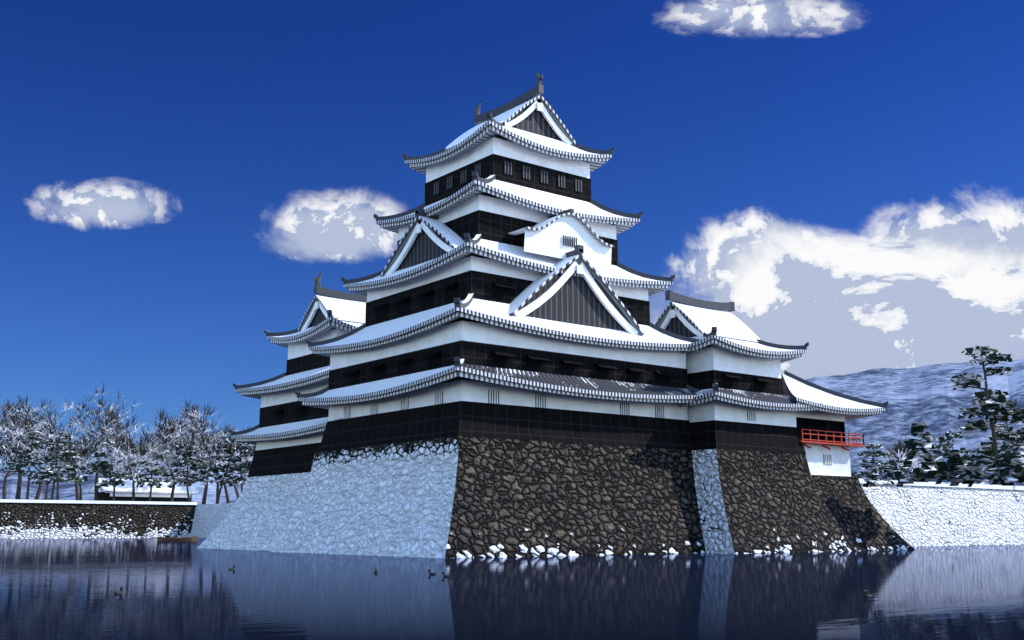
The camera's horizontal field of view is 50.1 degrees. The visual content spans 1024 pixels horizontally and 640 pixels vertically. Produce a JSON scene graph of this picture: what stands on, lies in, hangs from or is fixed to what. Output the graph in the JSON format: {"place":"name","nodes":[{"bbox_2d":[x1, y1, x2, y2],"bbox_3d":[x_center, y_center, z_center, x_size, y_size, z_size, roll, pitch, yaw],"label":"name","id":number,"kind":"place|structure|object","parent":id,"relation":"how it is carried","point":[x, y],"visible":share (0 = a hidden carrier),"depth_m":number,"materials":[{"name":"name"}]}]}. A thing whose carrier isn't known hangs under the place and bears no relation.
{"place":"outdoors","nodes":[
{"label":"outdoors","id":0,"kind":"place"},
{"bbox_2d":[34,185,162,226],"bbox_3d":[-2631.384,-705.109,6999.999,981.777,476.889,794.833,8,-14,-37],"label":"cloud","id":1,"kind":"structure","parent":0,"point":[83,206],"depth_m":7000.00,"materials":[{"name":"white"}]},
{"bbox_2d":[89,476,199,501],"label":"building","id":2,"kind":"structure","parent":0,"point":[161,494],"depth_m":233.97,"materials":[{"name":"paint"}]},
{"bbox_2d":[275,194,398,259],"bbox_3d":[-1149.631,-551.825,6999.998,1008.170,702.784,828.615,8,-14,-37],"label":"cloud","id":3,"kind":"structure","parent":0,"point":[330,227],"depth_m":7000.00,"materials":[{"name":"white"}]},
{"bbox_2d":[0,538,1023,639],"bbox_3d":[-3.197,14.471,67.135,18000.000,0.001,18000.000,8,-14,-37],"label":"water","id":4,"kind":"structure","parent":0,"point":[57,588],"depth_m":28.10,"materials":[{"name":"blue liquid"}]},
{"bbox_2d":[113,587,123,593],"bbox_3d":[-10.379,7.151,28.920,0.147,0.218,0.372,-7,-13,32],"label":"duck","id":5,"kind":"object","parent":4,"relation":"on","point":[120,591],"visible":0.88,"depth_m":28.90},
{"bbox_2d":[157,536,197,540],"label":"boat","id":6,"kind":"object","parent":4,"relation":"on","point":[194,538],"visible":0.82,"depth_m":147.80,"materials":[{"name":"brown wood"}]},
{"bbox_2d":[197,436,914,557],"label":"stone base","id":7,"kind":"object","parent":4,"relation":"in","point":[463,497],"visible":0.94,"depth_m":74.79,"materials":[{"name":"grey stone"}]},
{"bbox_2d":[229,71,887,476],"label":"castle","id":8,"kind":"structure","parent":7,"relation":"on","point":[503,293],"depth_m":79.31,"materials":[{"name":"paint"}]},
{"bbox_2d":[862,590,872,596],"bbox_3d":[8.955,6.896,27.575,0.373,0.218,0.147,8,-14,-37],"label":"duck","id":9,"kind":"object","parent":4,"relation":"on","point":[867,595],"visible":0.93,"depth_m":27.51},
{"bbox_2d":[0,360,1023,504],"bbox_3d":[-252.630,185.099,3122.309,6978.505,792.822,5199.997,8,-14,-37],"label":"mountains","id":10,"kind":"structure","parent":0,"point":[931,398],"depth_m":3736.33,"materials":[{"name":"white snow"}]},
{"bbox_2d":[0,0,1023,470],"label":"sky","id":11,"kind":"structure","parent":0,"point":[237,114],"materials":[{"name":"blue"}]},
{"bbox_2d":[672,210,820,301],"bbox_3d":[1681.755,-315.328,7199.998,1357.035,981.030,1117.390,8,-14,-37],"label":"cloud","id":12,"kind":"structure","parent":0,"point":[712,264],"depth_m":7200.00,"materials":[{"name":"white"}]},
{"bbox_2d":[668,0,849,32],"bbox_3d":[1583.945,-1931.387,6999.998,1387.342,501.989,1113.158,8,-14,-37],"label":"cloud","id":13,"kind":"structure","parent":0,"point":[730,16],"depth_m":7000.00,"materials":[{"name":"white"}]},
{"bbox_2d":[650,232,1023,379],"bbox_3d":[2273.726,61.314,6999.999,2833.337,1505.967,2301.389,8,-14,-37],"label":"cloud","id":14,"kind":"structure","parent":0,"point":[842,304],"depth_m":7000.00,"materials":[{"name":"white"}]},
{"bbox_2d":[869,201,1023,259],"bbox_3d":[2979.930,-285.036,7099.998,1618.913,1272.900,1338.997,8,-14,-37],"label":"cloud","id":15,"kind":"structure","parent":0,"point":[996,228],"depth_m":7100.00,"materials":[{"name":"white"}]},
{"label":"ground","id":16,"kind":"structure","parent":0,"visible":0},
{"bbox_2d":[0,435,41,474],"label":"bare tree","id":17,"kind":"object","parent":16,"relation":"on","point":[7,459],"visible":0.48,"depth_m":245.22,"materials":[{"name":"white plant"}]},
{"bbox_2d":[0,404,57,498],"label":"bare tree","id":18,"kind":"object","parent":16,"relation":"on","point":[4,484],"visible":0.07,"depth_m":304.67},
{"bbox_2d":[1,430,59,499],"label":"pine tree","id":19,"kind":"object","parent":16,"relation":"on","point":[27,459],"visible":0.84,"depth_m":209.99,"materials":[{"name":"green plant"}]},
{"bbox_2d":[0,395,70,499],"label":"bare tree","id":20,"kind":"object","parent":16,"relation":"on","point":[20,427],"visible":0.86,"depth_m":213.81,"materials":[{"name":"white plant"}]},
{"bbox_2d":[0,394,71,499],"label":"bare tree","id":21,"kind":"object","parent":16,"relation":"on","point":[38,493],"visible":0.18,"depth_m":276.94,"materials":[{"name":"grey plant"}]},
{"bbox_2d":[35,440,67,499],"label":"bare tree","id":22,"kind":"object","parent":16,"relation":"on","point":[46,494],"visible":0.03,"depth_m":321.26,"materials":[{"name":"plant"}]},
{"bbox_2d":[30,438,77,499],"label":"pine tree","id":23,"kind":"object","parent":16,"relation":"on","point":[38,481],"visible":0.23,"depth_m":236.32,"materials":[{"name":"green plant"}]},
{"bbox_2d":[29,433,87,499],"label":"pine tree","id":24,"kind":"object","parent":16,"relation":"on","point":[65,455],"visible":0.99,"depth_m":206.60,"materials":[{"name":"green plant"}]},
{"bbox_2d":[31,413,92,499],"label":"bare tree","id":25,"kind":"object","parent":16,"relation":"on","point":[77,496],"visible":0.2,"depth_m":271.21,"materials":[{"name":"white plant"}]},
{"bbox_2d":[32,435,108,499],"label":"bare tree","id":26,"kind":"object","parent":16,"relation":"on","point":[85,452],"visible":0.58,"depth_m":215.93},
{"bbox_2d":[60,386,143,500],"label":"bare tree","id":27,"kind":"object","parent":16,"relation":"on","point":[115,427],"visible":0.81,"depth_m":227.72,"materials":[{"name":"white plant"}]},
{"bbox_2d":[73,423,150,473],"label":"bare tree","id":28,"kind":"object","parent":16,"relation":"on","point":[115,466],"visible":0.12,"depth_m":250.63,"materials":[{"name":"white plant"}]},
{"bbox_2d":[85,441,141,500],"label":"pine tree","id":29,"kind":"object","parent":16,"relation":"on","point":[102,467],"visible":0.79,"depth_m":211.00,"materials":[{"name":"green plant"}]},
{"bbox_2d":[110,454,136,473],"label":"bare tree","id":30,"kind":"object","parent":16,"relation":"on","point":[121,468],"visible":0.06,"depth_m":302.13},
{"bbox_2d":[97,429,176,500],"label":"bare tree","id":31,"kind":"object","parent":16,"relation":"on","point":[133,449],"visible":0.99,"depth_m":202.90,"materials":[{"name":"white plant"}]},
{"bbox_2d":[126,443,174,500],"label":"pine tree","id":32,"kind":"object","parent":16,"relation":"on","point":[156,472],"visible":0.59,"depth_m":213.77,"materials":[{"name":"green plant"}]},
{"bbox_2d":[136,406,189,501],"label":"bare tree","id":33,"kind":"object","parent":16,"relation":"on","point":[169,435],"visible":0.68,"depth_m":225.00,"materials":[{"name":"white plant"}]},
{"bbox_2d":[143,431,197,477],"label":"bare tree","id":34,"kind":"object","parent":16,"relation":"on","point":[171,459],"visible":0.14,"depth_m":290.87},
{"bbox_2d":[162,444,211,501],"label":"pine tree","id":35,"kind":"object","parent":16,"relation":"on","point":[186,453],"visible":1,"depth_m":207.37,"materials":[{"name":"green plant"}]},
{"bbox_2d":[152,413,227,473],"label":"bare tree","id":36,"kind":"object","parent":16,"relation":"on","point":[186,439],"visible":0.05,"depth_m":300.35,"materials":[{"name":"grey plant"}]},
{"bbox_2d":[169,398,227,503],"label":"bare tree","id":37,"kind":"object","parent":16,"relation":"on","point":[191,415],"visible":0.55,"depth_m":240.66,"materials":[{"name":"white plant"}]},
{"bbox_2d":[170,426,236,503],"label":"bare tree","id":38,"kind":"object","parent":16,"relation":"on","point":[217,486],"visible":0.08,"depth_m":274.31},
{"bbox_2d":[175,423,238,498],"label":"bare tree","id":39,"kind":"object","parent":16,"relation":"on","point":[235,487],"visible":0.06,"depth_m":310.05,"materials":[{"name":"white plant"}]},
{"bbox_2d":[170,423,252,502],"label":"bare tree","id":40,"kind":"object","parent":16,"relation":"on","point":[203,441],"visible":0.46,"depth_m":228.42,"materials":[{"name":"white plant"}]},
{"bbox_2d":[199,437,242,503],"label":"pine tree","id":41,"kind":"object","parent":16,"relation":"on","point":[217,477],"visible":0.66,"depth_m":213.52,"materials":[{"name":"green plant"}]},
{"bbox_2d":[219,440,255,491],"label":"pine tree","id":42,"kind":"object","parent":16,"relation":"on","point":[238,460],"visible":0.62,"depth_m":209.52,"materials":[{"name":"green plant"}]},
{"bbox_2d":[228,443,252,490],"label":"bare tree","id":43,"kind":"object","parent":16,"relation":"on","point":[237,453],"visible":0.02,"depth_m":242.39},
{"bbox_2d":[236,443,255,481],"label":"pine tree","id":44,"kind":"object","parent":16,"relation":"on","point":[241,466],"visible":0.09,"depth_m":207.71,"materials":[{"name":"green plant"}]},
{"bbox_2d":[0,479,1023,545],"bbox_3d":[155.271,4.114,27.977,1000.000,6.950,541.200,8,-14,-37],"label":"moat walls","id":45,"kind":"structure","parent":16,"relation":"on","point":[926,514],"depth_m":120.17,"materials":[{"name":"stone"}]},
{"bbox_2d":[851,444,897,478],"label":"pine tree","id":46,"kind":"object","parent":16,"relation":"on","point":[882,466],"visible":0.69,"depth_m":136.89,"materials":[{"name":"green plant"}]},
{"bbox_2d":[881,437,923,478],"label":"bare tree","id":47,"kind":"object","parent":16,"relation":"on","point":[898,455],"visible":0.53,"depth_m":161.25,"materials":[{"name":"white plant"}]},
{"bbox_2d":[862,421,1023,486],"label":"shrubs","id":48,"kind":"object","parent":16,"relation":"on","point":[921,440],"visible":0.99,"depth_m":87.66,"materials":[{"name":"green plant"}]},
{"bbox_2d":[929,431,986,473],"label":"pine tree","id":49,"kind":"object","parent":16,"relation":"on","point":[944,453],"visible":0.64,"depth_m":125.62,"materials":[{"name":"green plant"}]},
{"bbox_2d":[947,345,1023,474],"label":"pine tree","id":50,"kind":"object","parent":16,"relation":"on","point":[986,403],"visible":0.99,"depth_m":95.74,"materials":[{"name":"green plant"}]},
{"bbox_2d":[976,408,1023,464],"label":"pine tree","id":51,"kind":"object","parent":16,"relation":"on","point":[1004,448],"visible":0.34,"depth_m":123.83,"materials":[{"name":"green plant"}]}
]}

